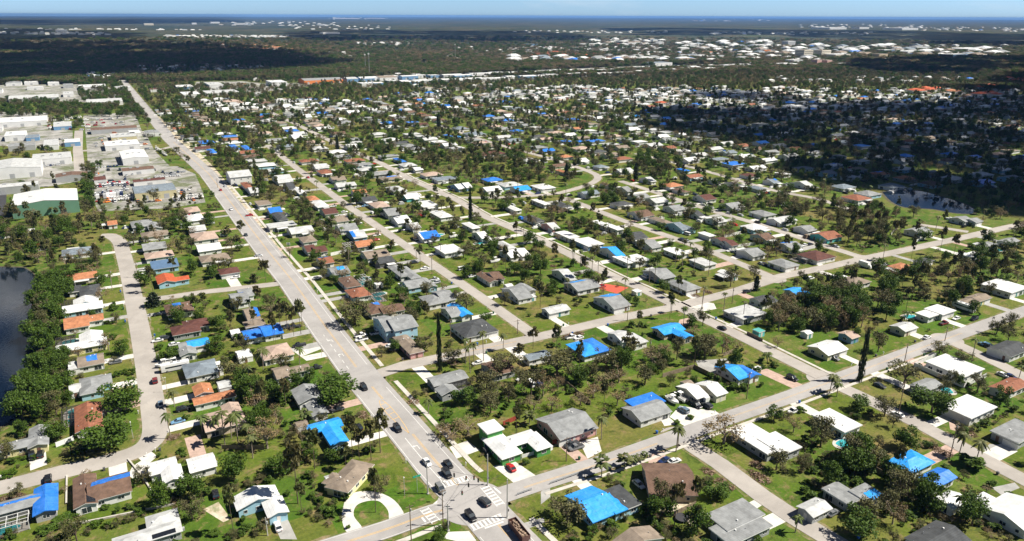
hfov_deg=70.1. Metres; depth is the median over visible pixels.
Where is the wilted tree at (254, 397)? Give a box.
[246,386,266,406]
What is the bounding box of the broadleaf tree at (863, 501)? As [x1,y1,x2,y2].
[856,494,886,517]
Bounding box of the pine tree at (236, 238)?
[231,235,241,249]
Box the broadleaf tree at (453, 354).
[442,348,461,361]
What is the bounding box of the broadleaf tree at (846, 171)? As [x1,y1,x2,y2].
[841,170,851,175]
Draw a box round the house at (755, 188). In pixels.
[747,185,766,191]
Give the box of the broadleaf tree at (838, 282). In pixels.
[828,280,843,295]
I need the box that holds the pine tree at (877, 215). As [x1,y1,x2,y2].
[874,210,880,225]
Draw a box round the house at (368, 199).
[360,196,377,204]
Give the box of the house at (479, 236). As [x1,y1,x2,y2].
[472,231,491,243]
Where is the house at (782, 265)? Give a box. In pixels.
[767,258,799,271]
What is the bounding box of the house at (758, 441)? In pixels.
[729,423,801,461]
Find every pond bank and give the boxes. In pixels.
[0,266,37,428]
[880,189,976,214]
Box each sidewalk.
[230,185,383,365]
[393,380,482,472]
[396,524,441,540]
[405,173,830,373]
[529,517,557,540]
[544,352,934,494]
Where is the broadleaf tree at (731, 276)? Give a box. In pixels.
[723,269,738,286]
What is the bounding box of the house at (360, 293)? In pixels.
[344,287,371,301]
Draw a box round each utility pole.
[406,504,413,540]
[438,490,445,525]
[898,382,906,412]
[949,423,958,459]
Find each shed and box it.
[68,361,79,375]
[68,383,81,398]
[215,361,223,375]
[216,379,231,391]
[229,329,240,338]
[235,349,252,363]
[294,420,308,432]
[374,282,382,288]
[503,283,512,287]
[631,289,641,295]
[680,379,694,384]
[752,327,764,336]
[800,330,812,338]
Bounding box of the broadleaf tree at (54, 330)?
[39,319,60,337]
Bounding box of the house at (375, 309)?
[364,301,404,319]
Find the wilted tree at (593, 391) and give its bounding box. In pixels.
[586,382,602,397]
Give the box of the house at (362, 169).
[356,167,377,172]
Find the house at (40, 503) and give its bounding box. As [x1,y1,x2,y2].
[0,483,57,522]
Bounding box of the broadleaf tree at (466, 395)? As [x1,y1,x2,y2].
[450,385,476,403]
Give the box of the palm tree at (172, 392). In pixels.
[165,389,178,406]
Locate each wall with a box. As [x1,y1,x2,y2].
[65,475,67,503]
[80,502,174,523]
[127,458,156,499]
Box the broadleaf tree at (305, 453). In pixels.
[293,441,317,461]
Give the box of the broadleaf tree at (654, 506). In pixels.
[646,494,678,515]
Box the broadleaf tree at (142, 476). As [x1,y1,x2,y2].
[131,464,152,483]
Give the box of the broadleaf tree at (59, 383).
[29,373,64,402]
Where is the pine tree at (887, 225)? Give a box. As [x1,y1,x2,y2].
[883,222,890,242]
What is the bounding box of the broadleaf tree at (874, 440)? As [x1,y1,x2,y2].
[858,431,875,449]
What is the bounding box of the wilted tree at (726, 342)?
[717,333,731,353]
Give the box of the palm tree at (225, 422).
[221,418,241,437]
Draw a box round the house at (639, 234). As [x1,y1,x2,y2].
[621,231,648,243]
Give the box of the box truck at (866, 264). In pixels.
[858,260,871,268]
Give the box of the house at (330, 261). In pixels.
[316,256,334,267]
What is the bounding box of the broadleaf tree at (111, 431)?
[74,410,131,449]
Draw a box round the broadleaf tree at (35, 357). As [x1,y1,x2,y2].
[27,352,49,374]
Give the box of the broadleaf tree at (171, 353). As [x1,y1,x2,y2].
[165,345,178,358]
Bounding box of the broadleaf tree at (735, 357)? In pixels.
[728,349,742,364]
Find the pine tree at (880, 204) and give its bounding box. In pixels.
[878,202,884,211]
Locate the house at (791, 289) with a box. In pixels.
[783,287,809,297]
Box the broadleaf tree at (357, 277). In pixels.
[355,274,361,281]
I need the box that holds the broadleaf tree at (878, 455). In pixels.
[866,445,889,463]
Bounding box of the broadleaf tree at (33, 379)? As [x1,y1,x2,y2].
[27,377,47,390]
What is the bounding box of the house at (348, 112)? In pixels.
[345,110,359,114]
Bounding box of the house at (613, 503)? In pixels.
[564,484,641,525]
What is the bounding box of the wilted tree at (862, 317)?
[858,305,869,327]
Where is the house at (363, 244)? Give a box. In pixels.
[352,239,374,251]
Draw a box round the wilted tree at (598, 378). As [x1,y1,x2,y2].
[593,372,615,388]
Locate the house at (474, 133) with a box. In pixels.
[463,131,486,137]
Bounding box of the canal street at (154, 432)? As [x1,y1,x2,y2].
[0,234,167,494]
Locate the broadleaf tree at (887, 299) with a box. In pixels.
[877,289,897,304]
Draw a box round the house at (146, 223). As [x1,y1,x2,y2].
[130,219,162,231]
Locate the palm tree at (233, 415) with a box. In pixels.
[226,411,243,442]
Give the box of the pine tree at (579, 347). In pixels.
[575,339,585,365]
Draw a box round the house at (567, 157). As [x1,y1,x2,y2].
[557,155,573,159]
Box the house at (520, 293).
[501,283,535,304]
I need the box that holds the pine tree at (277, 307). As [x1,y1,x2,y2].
[269,298,281,321]
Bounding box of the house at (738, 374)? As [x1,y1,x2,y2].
[714,363,760,384]
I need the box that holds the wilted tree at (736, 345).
[732,339,744,347]
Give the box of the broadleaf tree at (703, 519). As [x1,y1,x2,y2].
[683,503,713,536]
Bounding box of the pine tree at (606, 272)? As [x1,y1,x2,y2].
[601,268,608,294]
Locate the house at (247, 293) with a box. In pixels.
[227,288,254,308]
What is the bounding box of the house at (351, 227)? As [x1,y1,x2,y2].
[335,223,358,234]
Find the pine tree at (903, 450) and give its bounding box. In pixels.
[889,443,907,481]
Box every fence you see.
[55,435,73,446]
[221,444,263,449]
[331,249,356,255]
[503,416,515,425]
[522,451,533,457]
[562,377,590,404]
[662,364,716,378]
[674,501,695,515]
[738,242,754,246]
[747,331,762,341]
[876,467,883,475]
[914,362,986,387]
[915,353,936,363]
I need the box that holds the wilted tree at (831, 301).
[820,295,837,305]
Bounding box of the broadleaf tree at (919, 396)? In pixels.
[908,384,957,413]
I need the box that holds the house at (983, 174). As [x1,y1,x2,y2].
[968,171,994,178]
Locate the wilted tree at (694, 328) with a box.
[687,325,702,333]
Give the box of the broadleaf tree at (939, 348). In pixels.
[931,340,950,354]
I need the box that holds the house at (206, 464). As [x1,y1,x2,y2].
[186,452,217,476]
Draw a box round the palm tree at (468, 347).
[464,346,472,372]
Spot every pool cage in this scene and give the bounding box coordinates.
[0,510,30,533]
[55,335,75,345]
[61,404,79,427]
[354,274,371,286]
[370,288,387,301]
[373,259,395,268]
[451,380,474,393]
[788,251,808,264]
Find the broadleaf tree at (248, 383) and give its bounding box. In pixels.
[233,374,257,400]
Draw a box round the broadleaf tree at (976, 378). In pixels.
[969,372,988,389]
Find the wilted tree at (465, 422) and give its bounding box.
[454,414,480,436]
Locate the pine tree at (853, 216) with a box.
[850,212,856,235]
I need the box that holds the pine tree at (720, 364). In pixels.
[711,359,726,383]
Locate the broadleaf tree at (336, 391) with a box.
[312,369,359,404]
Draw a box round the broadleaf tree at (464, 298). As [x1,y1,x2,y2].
[456,291,474,308]
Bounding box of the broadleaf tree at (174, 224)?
[168,215,177,228]
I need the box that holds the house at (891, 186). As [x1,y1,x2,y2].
[878,183,906,190]
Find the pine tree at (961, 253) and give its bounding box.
[956,249,964,266]
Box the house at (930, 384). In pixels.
[909,378,942,395]
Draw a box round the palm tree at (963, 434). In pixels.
[953,431,972,455]
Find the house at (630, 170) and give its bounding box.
[615,167,633,174]
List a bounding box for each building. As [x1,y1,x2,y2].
[55,29,67,31]
[319,32,339,33]
[646,61,671,65]
[782,41,794,45]
[785,59,802,61]
[795,49,812,55]
[811,27,846,29]
[811,59,821,63]
[813,50,830,54]
[824,53,850,56]
[852,27,868,28]
[872,53,887,56]
[882,28,917,29]
[938,53,966,56]
[952,47,989,49]
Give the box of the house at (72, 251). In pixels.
[62,246,91,259]
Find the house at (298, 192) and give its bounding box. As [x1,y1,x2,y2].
[293,187,306,196]
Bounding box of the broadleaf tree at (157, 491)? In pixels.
[146,477,171,506]
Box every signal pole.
[426,462,428,494]
[447,503,449,531]
[486,454,488,485]
[506,479,508,517]
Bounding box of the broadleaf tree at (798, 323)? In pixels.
[790,311,805,331]
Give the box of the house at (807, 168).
[791,166,812,172]
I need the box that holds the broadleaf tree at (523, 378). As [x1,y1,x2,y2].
[517,367,547,394]
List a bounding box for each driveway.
[29,452,46,470]
[97,121,1023,528]
[102,170,974,464]
[103,149,1010,358]
[130,461,147,477]
[139,452,155,464]
[278,520,296,538]
[295,346,326,360]
[342,491,403,531]
[444,531,475,540]
[450,441,478,457]
[493,462,534,481]
[525,517,543,527]
[541,488,549,503]
[580,437,600,457]
[601,284,627,292]
[648,451,664,462]
[662,418,674,425]
[670,406,718,425]
[679,318,691,325]
[685,298,715,310]
[696,359,729,373]
[749,500,761,507]
[758,369,801,387]
[949,420,961,430]
[985,444,997,450]
[993,483,1018,494]
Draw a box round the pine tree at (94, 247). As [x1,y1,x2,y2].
[90,243,99,264]
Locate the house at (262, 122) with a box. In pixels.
[261,119,274,123]
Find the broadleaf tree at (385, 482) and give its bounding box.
[373,473,389,493]
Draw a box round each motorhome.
[160,358,188,372]
[952,300,976,312]
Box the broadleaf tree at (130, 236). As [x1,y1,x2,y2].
[122,231,138,244]
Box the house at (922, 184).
[917,181,942,188]
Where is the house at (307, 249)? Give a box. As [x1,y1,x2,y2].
[302,244,327,256]
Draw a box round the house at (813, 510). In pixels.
[796,497,832,523]
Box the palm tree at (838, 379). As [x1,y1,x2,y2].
[833,374,842,390]
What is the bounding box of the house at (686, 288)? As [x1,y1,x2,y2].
[666,280,701,295]
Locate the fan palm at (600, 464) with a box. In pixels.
[593,453,611,475]
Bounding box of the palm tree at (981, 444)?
[971,438,989,456]
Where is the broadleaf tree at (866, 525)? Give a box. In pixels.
[840,501,880,539]
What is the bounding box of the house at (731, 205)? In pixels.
[719,202,743,212]
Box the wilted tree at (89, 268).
[85,262,99,272]
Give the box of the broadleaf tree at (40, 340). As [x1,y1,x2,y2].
[25,326,53,350]
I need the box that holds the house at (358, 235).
[346,230,367,240]
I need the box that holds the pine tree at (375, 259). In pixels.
[372,251,377,263]
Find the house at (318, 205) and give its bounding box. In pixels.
[311,201,329,210]
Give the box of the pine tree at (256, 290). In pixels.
[252,286,261,311]
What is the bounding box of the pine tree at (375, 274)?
[372,269,379,290]
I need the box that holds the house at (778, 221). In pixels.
[766,215,796,226]
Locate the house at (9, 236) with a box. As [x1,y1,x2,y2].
[0,227,34,238]
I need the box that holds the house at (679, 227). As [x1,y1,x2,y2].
[665,222,694,233]
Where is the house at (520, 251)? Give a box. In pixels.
[499,248,528,261]
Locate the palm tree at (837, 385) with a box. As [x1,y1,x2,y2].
[832,382,844,396]
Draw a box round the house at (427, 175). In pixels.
[420,172,443,178]
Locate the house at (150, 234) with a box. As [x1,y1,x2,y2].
[140,230,168,241]
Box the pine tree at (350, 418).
[337,414,355,456]
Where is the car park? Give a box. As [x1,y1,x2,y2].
[0,195,6,216]
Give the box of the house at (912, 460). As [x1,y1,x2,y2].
[888,449,935,476]
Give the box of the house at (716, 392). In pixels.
[676,380,727,402]
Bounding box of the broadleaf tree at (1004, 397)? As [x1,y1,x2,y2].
[992,384,1014,406]
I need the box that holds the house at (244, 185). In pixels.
[240,182,251,190]
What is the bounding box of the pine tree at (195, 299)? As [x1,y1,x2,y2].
[190,292,203,310]
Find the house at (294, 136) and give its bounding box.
[288,133,303,140]
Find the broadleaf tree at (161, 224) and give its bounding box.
[156,220,171,229]
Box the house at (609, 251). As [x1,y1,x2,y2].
[599,246,625,258]
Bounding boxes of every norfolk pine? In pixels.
[144,292,162,308]
[335,135,339,149]
[436,114,441,126]
[436,312,442,371]
[468,191,472,219]
[564,163,569,179]
[632,162,639,179]
[752,275,760,290]
[855,328,869,382]
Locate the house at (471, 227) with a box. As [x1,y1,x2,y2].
[461,222,480,232]
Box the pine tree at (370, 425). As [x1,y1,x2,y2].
[358,420,376,459]
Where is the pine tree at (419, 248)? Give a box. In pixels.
[416,244,422,265]
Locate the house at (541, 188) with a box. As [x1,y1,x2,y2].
[530,184,555,192]
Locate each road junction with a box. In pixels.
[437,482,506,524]
[761,276,786,282]
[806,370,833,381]
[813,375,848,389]
[930,333,963,344]
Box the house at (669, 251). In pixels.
[663,247,689,258]
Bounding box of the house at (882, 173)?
[870,171,889,178]
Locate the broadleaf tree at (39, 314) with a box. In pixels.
[32,309,49,325]
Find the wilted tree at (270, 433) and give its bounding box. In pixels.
[246,416,281,448]
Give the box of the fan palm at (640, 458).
[635,453,643,462]
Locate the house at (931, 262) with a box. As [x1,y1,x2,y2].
[912,258,934,264]
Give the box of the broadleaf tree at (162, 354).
[155,351,166,360]
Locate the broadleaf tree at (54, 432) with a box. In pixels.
[39,419,69,441]
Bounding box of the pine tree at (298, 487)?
[293,478,307,509]
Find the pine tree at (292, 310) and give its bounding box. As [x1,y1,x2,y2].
[288,306,296,333]
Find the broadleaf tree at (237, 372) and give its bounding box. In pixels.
[231,367,247,384]
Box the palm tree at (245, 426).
[239,423,254,443]
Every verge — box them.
[0,233,171,496]
[122,80,547,540]
[159,281,275,300]
[265,145,539,335]
[268,112,818,374]
[312,304,1023,540]
[376,223,1018,377]
[434,124,602,198]
[567,200,770,275]
[616,181,861,256]
[636,154,836,206]
[678,439,853,540]
[838,386,1023,488]
[924,224,968,232]
[950,343,1023,377]
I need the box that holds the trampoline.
[675,513,688,522]
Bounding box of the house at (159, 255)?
[144,250,174,263]
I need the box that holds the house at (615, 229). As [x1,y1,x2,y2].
[592,220,623,234]
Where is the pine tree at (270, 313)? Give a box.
[266,311,273,339]
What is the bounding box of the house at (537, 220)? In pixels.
[522,215,544,225]
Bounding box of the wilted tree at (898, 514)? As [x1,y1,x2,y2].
[884,500,907,524]
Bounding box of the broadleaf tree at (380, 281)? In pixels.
[373,277,384,283]
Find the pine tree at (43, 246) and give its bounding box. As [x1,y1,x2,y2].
[38,240,48,265]
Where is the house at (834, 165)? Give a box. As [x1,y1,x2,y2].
[823,163,843,168]
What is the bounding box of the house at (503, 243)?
[496,241,515,249]
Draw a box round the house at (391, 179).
[379,176,402,182]
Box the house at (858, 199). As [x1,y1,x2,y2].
[841,194,872,203]
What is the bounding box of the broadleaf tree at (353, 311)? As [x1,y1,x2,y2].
[335,298,370,324]
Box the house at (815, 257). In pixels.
[796,250,835,264]
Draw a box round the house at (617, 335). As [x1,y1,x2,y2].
[608,330,648,350]
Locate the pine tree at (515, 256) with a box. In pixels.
[513,248,518,259]
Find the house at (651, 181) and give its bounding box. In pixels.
[639,176,655,184]
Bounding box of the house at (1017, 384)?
[988,377,1023,397]
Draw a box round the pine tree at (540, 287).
[536,282,544,298]
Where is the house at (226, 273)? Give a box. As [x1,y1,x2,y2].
[217,267,239,278]
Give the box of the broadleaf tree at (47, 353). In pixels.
[37,347,56,369]
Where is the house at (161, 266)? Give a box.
[150,258,178,273]
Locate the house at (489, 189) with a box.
[482,185,502,193]
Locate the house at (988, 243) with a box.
[973,241,996,248]
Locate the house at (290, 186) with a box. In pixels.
[283,182,294,190]
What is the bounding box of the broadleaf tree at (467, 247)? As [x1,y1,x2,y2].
[457,244,470,257]
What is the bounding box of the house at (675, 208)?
[663,204,685,213]
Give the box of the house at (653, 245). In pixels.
[634,239,662,251]
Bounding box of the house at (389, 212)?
[380,208,400,218]
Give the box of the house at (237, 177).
[226,169,251,184]
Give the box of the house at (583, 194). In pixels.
[577,190,599,198]
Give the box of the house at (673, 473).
[640,463,697,502]
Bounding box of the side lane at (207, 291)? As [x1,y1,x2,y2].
[143,282,279,301]
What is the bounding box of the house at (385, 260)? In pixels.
[372,256,395,267]
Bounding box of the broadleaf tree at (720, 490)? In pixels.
[703,480,731,498]
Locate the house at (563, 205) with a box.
[551,202,572,210]
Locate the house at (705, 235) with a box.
[698,231,715,240]
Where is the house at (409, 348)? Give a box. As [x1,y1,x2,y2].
[392,334,423,358]
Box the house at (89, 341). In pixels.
[57,329,109,357]
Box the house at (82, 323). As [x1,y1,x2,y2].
[63,313,103,334]
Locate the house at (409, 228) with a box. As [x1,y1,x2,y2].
[406,222,421,232]
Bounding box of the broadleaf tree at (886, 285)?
[878,276,899,291]
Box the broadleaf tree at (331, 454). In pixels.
[324,444,346,461]
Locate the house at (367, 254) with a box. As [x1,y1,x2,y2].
[359,249,390,262]
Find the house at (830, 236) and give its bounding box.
[810,231,842,243]
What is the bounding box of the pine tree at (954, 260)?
[948,254,959,276]
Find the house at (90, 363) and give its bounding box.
[77,352,106,372]
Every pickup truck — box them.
[288,323,301,328]
[292,342,305,347]
[310,364,322,368]
[328,405,344,413]
[354,332,366,337]
[355,336,367,341]
[369,329,378,335]
[563,439,579,447]
[565,333,575,339]
[568,443,584,451]
[788,407,801,413]
[938,320,948,325]
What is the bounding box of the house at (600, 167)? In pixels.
[593,165,609,170]
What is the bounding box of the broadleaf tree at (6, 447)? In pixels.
[0,435,16,458]
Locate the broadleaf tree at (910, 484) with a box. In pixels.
[896,466,923,494]
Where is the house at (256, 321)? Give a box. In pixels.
[241,307,265,329]
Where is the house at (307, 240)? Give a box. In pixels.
[298,236,317,245]
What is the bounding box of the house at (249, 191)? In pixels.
[246,187,258,195]
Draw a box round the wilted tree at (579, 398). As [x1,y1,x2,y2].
[569,391,589,404]
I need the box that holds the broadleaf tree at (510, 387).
[501,382,517,401]
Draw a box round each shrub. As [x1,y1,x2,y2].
[0,467,17,478]
[34,523,56,536]
[50,514,68,528]
[61,511,79,521]
[89,519,101,528]
[101,504,110,509]
[108,304,118,309]
[112,371,121,375]
[113,506,120,512]
[124,503,134,508]
[125,368,135,374]
[154,344,163,350]
[176,447,185,453]
[207,528,220,535]
[317,505,327,514]
[628,320,636,326]
[796,406,806,412]
[942,463,951,468]
[958,452,986,470]
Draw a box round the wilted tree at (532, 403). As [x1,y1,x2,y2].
[525,395,540,409]
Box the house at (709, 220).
[704,216,727,226]
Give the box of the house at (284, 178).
[272,174,293,185]
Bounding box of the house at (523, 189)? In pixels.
[510,185,531,193]
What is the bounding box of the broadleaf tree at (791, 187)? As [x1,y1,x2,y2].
[787,183,795,191]
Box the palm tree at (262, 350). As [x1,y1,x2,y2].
[254,347,270,369]
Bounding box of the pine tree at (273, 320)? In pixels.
[270,316,276,342]
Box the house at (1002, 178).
[996,175,1022,181]
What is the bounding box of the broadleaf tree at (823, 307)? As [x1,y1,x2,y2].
[812,303,835,326]
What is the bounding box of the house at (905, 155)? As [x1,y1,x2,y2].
[900,153,913,158]
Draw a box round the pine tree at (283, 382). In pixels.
[278,377,290,406]
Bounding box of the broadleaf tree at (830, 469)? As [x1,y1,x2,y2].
[821,460,842,483]
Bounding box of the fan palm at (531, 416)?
[522,409,535,424]
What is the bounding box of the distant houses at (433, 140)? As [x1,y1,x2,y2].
[41,44,1023,168]
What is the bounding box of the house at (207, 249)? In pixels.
[195,242,221,255]
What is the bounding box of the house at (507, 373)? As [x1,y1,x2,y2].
[480,359,514,381]
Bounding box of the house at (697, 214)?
[687,210,705,219]
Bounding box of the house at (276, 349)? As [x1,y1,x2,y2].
[260,342,294,365]
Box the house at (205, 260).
[198,252,230,266]
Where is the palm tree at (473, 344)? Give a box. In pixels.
[469,342,478,366]
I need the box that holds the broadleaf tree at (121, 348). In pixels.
[112,338,128,354]
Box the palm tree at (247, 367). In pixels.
[243,366,252,374]
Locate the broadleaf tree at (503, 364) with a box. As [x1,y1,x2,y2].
[489,349,524,376]
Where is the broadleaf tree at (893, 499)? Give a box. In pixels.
[878,487,900,508]
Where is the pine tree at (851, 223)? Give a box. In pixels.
[846,220,853,244]
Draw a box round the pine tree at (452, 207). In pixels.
[450,201,455,220]
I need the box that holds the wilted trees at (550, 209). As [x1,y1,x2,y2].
[0,35,1023,540]
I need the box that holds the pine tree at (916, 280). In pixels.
[912,274,919,297]
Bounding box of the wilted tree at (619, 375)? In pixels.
[610,365,628,381]
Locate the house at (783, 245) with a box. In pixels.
[775,241,803,253]
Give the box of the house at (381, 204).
[368,201,389,208]
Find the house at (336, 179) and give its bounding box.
[329,175,346,183]
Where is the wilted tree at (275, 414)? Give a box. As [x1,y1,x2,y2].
[268,403,281,421]
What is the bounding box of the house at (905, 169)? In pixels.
[892,166,915,172]
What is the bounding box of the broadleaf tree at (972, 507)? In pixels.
[956,490,991,526]
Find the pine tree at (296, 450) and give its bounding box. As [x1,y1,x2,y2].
[275,440,303,503]
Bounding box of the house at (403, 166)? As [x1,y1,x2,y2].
[398,162,417,169]
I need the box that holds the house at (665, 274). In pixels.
[643,267,675,282]
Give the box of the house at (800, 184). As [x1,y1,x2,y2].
[790,181,818,189]
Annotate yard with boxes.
[0,84,123,102]
[0,112,48,119]
[0,125,72,146]
[0,161,75,186]
[83,112,141,132]
[86,131,168,166]
[88,166,204,210]
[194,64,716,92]
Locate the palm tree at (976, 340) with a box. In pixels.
[970,337,980,361]
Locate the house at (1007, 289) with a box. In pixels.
[980,278,1023,298]
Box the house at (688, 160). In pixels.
[682,157,699,163]
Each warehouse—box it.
[0,115,47,127]
[0,158,43,179]
[0,181,39,194]
[4,130,27,141]
[5,81,21,85]
[8,94,58,101]
[8,142,35,151]
[12,188,79,218]
[24,81,38,84]
[26,134,39,140]
[27,86,43,89]
[32,151,71,165]
[43,139,58,149]
[48,81,58,85]
[53,121,71,129]
[55,171,87,182]
[63,83,73,87]
[63,91,73,96]
[64,138,80,146]
[78,84,102,89]
[86,98,122,104]
[90,125,137,134]
[93,176,106,184]
[103,139,139,150]
[110,132,136,140]
[119,149,148,165]
[121,166,154,175]
[128,130,140,136]
[132,183,176,200]
[133,177,165,185]
[144,130,159,136]
[175,85,192,89]
[180,91,200,97]
[203,89,238,95]
[204,82,223,89]
[266,80,286,85]
[298,77,342,83]
[342,77,358,81]
[356,76,374,81]
[357,82,373,86]
[376,75,396,80]
[399,75,417,79]
[410,79,428,83]
[411,74,425,77]
[426,74,439,77]
[440,74,460,77]
[453,74,471,77]
[465,72,485,76]
[477,77,496,82]
[517,75,535,79]
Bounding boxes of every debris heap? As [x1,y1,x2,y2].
[0,494,11,500]
[12,492,27,498]
[166,432,180,440]
[358,411,369,419]
[406,397,419,403]
[447,360,458,364]
[698,466,716,475]
[714,477,727,484]
[722,483,734,490]
[746,468,763,479]
[748,460,765,469]
[752,473,772,485]
[927,445,942,451]
[938,449,953,456]
[969,431,980,438]
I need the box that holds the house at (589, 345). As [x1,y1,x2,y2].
[566,338,610,361]
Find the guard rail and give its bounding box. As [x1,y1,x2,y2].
[550,466,594,483]
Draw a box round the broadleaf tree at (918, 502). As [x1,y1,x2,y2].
[911,488,927,510]
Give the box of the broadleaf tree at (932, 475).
[919,471,940,492]
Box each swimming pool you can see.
[0,522,23,537]
[58,338,78,344]
[63,408,73,419]
[371,291,386,296]
[832,438,847,448]
[900,314,915,319]
[939,387,956,394]
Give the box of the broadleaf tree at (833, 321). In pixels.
[824,310,838,329]
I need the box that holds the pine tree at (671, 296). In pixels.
[668,291,676,318]
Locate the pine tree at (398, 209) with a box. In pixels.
[396,207,401,216]
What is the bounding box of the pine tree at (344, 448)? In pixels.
[335,442,353,464]
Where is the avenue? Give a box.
[119,80,541,540]
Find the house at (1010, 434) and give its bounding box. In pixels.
[990,418,1023,450]
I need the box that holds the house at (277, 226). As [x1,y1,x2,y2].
[265,220,296,232]
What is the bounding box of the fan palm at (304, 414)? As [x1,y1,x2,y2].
[298,408,312,419]
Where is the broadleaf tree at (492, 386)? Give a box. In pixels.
[478,380,500,403]
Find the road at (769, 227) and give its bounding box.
[618,181,862,256]
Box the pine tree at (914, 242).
[910,236,917,263]
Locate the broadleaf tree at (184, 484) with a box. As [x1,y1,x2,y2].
[174,472,205,499]
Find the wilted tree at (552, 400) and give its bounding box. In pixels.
[545,395,564,409]
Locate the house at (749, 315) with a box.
[724,304,766,324]
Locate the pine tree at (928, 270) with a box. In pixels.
[924,263,932,281]
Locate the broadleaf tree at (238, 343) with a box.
[233,334,250,349]
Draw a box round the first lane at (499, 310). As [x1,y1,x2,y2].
[265,145,534,335]
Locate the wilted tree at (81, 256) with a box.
[76,248,87,257]
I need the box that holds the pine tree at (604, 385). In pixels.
[600,378,609,397]
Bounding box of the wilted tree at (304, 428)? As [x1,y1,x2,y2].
[292,423,307,440]
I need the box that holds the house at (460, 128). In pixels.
[452,126,469,131]
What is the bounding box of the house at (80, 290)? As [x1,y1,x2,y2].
[68,284,101,297]
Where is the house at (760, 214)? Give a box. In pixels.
[749,210,776,219]
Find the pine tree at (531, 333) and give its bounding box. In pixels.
[526,326,538,336]
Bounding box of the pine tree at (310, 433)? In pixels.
[301,427,322,468]
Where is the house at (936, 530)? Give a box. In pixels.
[904,520,971,540]
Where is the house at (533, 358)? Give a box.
[521,350,549,365]
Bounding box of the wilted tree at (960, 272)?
[955,266,966,279]
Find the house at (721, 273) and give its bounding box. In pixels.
[715,269,739,281]
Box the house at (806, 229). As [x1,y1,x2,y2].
[793,225,816,234]
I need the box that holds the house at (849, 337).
[838,330,860,343]
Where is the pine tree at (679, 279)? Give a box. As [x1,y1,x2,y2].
[676,275,683,291]
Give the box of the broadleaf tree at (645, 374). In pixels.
[635,364,655,384]
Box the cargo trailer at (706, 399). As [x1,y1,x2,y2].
[703,396,709,401]
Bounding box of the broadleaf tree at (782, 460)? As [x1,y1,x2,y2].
[768,445,789,469]
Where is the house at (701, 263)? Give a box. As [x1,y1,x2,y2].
[689,257,716,270]
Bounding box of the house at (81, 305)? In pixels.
[62,295,104,317]
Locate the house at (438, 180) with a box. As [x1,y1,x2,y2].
[431,176,455,183]
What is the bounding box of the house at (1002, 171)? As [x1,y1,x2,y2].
[988,167,1011,173]
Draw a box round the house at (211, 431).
[202,402,246,437]
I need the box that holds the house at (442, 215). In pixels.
[430,210,453,221]
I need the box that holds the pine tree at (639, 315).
[637,310,642,318]
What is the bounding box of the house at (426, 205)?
[418,200,438,210]
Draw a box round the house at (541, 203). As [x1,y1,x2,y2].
[531,199,549,208]
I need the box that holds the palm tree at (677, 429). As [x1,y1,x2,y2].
[670,424,685,451]
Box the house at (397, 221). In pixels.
[388,215,411,226]
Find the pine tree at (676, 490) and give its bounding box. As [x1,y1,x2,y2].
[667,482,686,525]
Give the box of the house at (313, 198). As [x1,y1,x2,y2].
[305,196,321,201]
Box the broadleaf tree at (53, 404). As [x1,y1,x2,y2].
[40,389,66,415]
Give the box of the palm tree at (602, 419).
[596,415,608,439]
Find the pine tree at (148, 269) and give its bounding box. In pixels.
[144,265,157,290]
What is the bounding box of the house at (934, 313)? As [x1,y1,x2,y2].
[915,304,956,322]
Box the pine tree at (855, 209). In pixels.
[851,207,857,221]
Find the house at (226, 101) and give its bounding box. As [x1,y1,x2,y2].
[223,99,241,102]
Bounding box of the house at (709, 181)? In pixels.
[706,178,718,185]
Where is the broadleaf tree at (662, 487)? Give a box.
[652,476,669,505]
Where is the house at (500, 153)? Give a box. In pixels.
[477,151,506,157]
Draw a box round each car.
[28,450,35,460]
[36,450,44,458]
[44,473,51,482]
[109,359,121,364]
[151,337,163,342]
[152,312,162,316]
[152,377,157,383]
[157,400,163,406]
[159,335,171,339]
[168,342,179,346]
[170,417,184,424]
[175,405,190,412]
[211,489,219,499]
[273,521,282,531]
[355,423,362,429]
[360,382,367,390]
[392,422,401,432]
[422,457,431,466]
[435,481,445,493]
[441,466,452,478]
[443,459,453,468]
[464,508,476,521]
[472,360,483,365]
[478,496,491,506]
[482,446,491,454]
[505,463,516,471]
[573,335,583,339]
[632,479,645,489]
[657,456,669,462]
[667,457,681,462]
[677,406,689,413]
[690,399,702,408]
[700,402,712,408]
[786,373,798,381]
[827,508,839,517]
[832,355,839,360]
[873,382,886,388]
[891,411,904,417]
[970,315,978,320]
[996,371,1008,377]
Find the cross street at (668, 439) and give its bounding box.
[320,306,1023,540]
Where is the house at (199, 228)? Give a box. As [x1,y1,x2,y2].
[188,224,206,233]
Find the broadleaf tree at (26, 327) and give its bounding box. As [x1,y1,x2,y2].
[17,319,44,337]
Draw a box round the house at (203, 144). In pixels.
[198,140,213,145]
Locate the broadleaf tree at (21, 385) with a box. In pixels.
[9,372,30,393]
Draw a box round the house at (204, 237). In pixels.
[189,231,218,244]
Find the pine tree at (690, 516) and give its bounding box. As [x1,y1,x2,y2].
[687,504,701,522]
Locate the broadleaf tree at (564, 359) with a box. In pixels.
[539,346,578,376]
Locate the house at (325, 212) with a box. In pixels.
[319,207,338,216]
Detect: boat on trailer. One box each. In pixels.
[155,358,173,366]
[489,256,499,262]
[665,393,678,403]
[674,390,688,402]
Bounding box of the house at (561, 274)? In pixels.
[551,269,577,282]
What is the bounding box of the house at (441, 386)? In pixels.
[425,369,468,401]
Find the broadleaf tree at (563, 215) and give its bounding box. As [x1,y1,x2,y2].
[559,212,566,220]
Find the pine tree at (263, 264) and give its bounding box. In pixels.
[257,259,268,281]
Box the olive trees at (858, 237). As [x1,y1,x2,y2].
[0,35,1023,540]
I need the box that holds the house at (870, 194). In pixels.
[854,190,881,198]
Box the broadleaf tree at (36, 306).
[34,299,48,320]
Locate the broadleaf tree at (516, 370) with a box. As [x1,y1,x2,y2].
[512,366,524,383]

